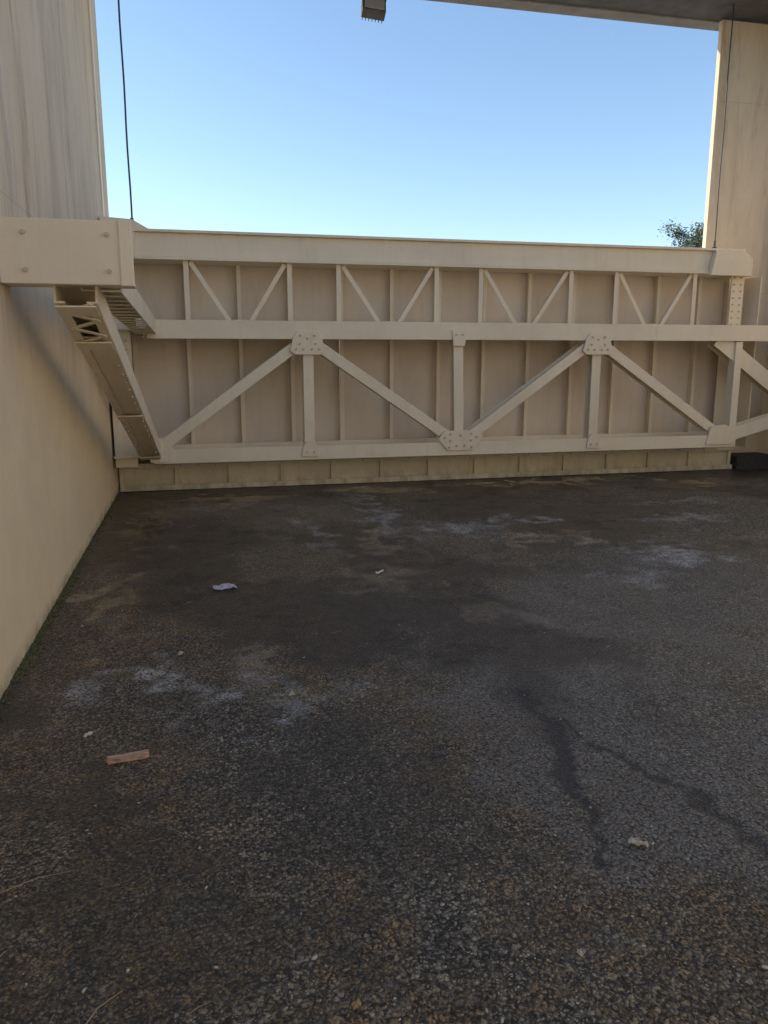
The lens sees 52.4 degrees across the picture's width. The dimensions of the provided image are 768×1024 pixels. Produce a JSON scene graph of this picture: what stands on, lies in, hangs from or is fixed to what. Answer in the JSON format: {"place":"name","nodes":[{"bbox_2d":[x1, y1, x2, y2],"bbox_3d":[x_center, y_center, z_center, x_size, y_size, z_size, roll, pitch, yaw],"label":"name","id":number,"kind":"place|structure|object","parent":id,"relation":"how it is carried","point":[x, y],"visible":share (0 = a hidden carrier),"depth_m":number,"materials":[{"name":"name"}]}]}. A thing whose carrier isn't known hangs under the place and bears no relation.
{"place":"outdoors","nodes":[
{"label":"outdoors","id":0,"kind":"place"},
{"bbox_2d":[0,469,767,1023],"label":"road","id":1,"kind":"structure","parent":0,"point":[400,919],"depth_m":3.10,"materials":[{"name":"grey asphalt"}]},
{"bbox_2d":[0,493,121,718],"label":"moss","id":2,"kind":"object","parent":1,"relation":"on","point":[41,634],"visible":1,"depth_m":4.74,"materials":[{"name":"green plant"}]},
{"bbox_2d":[106,749,149,764],"bbox_3d":[-1.018,0.975,3.107,0.165,0.026,0.037,-5,12,-23],"label":"wood scrap","id":3,"kind":"object","parent":1,"relation":"on","point":[129,756],"visible":1,"depth_m":3.10,"materials":[{"name":"brown wood"}]},
{"bbox_2d":[213,583,236,589],"bbox_3d":[-1.103,0.515,5.390,0.159,0.016,0.113,-6,13,-26],"label":"crumpled paper","id":4,"kind":"object","parent":1,"relation":"on","point":[224,586],"visible":1,"depth_m":5.39,"materials":[{"name":"white paper"}]},
{"bbox_2d":[351,998,360,1008],"bbox_3d":[-0.068,1.213,1.926,0.025,0.016,0.016,-7,13,-32],"label":"dry leaf","id":5,"kind":"object","parent":1,"relation":"on","point":[355,1004],"visible":1,"depth_m":1.92,"materials":[{"name":"brown plant"}]},
{"bbox_2d":[0,555,720,1023],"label":"twigs","id":6,"kind":"object","parent":1,"relation":"on","point":[156,839],"visible":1,"depth_m":2.40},
{"bbox_2d":[0,216,767,491],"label":"steel floodgate","id":7,"kind":"object","parent":1,"relation":"on","point":[223,359],"visible":1,"depth_m":9.60,"materials":[{"name":"beige metal"}]},
{"bbox_2d":[118,0,133,219],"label":"steel cable","id":8,"kind":"object","parent":7,"relation":"attached to","point":[132,218],"visible":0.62,"depth_m":8.40,"materials":[{"name":"black metal"}]},
{"bbox_2d":[712,4,733,247],"bbox_3d":[4.354,-4.880,10.012,0.060,2.950,0.030,-3,12,-13],"label":"steel cable","id":9,"kind":"object","parent":7,"relation":"attached to","point":[714,244],"visible":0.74,"depth_m":10.00,"materials":[{"name":"grey metal"}]},
{"bbox_2d":[628,837,648,846],"bbox_3d":[0.836,1.084,2.567,0.064,0.016,0.032,3,12,15],"label":"paper scrap","id":10,"kind":"object","parent":1,"relation":"on","point":[637,841],"visible":1,"depth_m":2.56,"materials":[{"name":"white paper"}]},
{"bbox_2d":[95,0,718,246],"label":"sky","id":11,"kind":"structure","parent":0,"point":[437,120],"materials":[{"name":"blue"}]},
{"bbox_2d":[577,948,585,955],"bbox_3d":[0.529,1.180,2.093,0.022,0.016,0.014,-5,13,-24],"label":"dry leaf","id":12,"kind":"object","parent":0,"point":[580,952],"visible":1,"depth_m":2.09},
{"label":"ground","id":13,"kind":"structure","parent":0,"visible":0},
{"bbox_2d":[0,0,119,699],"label":"concrete retaining wall","id":14,"kind":"structure","parent":13,"relation":"on","point":[59,482],"depth_m":5.18,"materials":[{"name":"beige concrete"}]},
{"bbox_2d":[88,0,104,215],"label":"guide angle","id":15,"kind":"object","parent":14,"relation":"attached to","point":[96,105],"depth_m":8.60,"materials":[{"name":"paint"}]},
{"bbox_2d":[427,0,767,30],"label":"bridge deck","id":16,"kind":"structure","parent":14,"relation":"on","point":[703,14],"depth_m":9.87,"materials":[{"name":"metal"}]},
{"bbox_2d":[361,0,386,23],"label":"floodlight","id":17,"kind":"object","parent":16,"relation":"attached to","point":[375,10],"visible":1,"depth_m":9.28,"materials":[{"name":"metal"}]},
{"bbox_2d":[657,219,703,247],"bbox_3d":[12.869,-8.751,33.436,3.311,7.194,3.893,-3,12,-13],"label":"tree","id":18,"kind":"object","parent":13,"relation":"on","point":[697,238],"visible":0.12,"depth_m":32.44,"materials":[{"name":"green plant"}]},
{"bbox_2d":[702,20,767,469],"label":"concrete abutment","id":19,"kind":"object","parent":13,"relation":"on","point":[742,220],"visible":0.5,"depth_m":10.56,"materials":[{"name":"concrete"}]}
]}

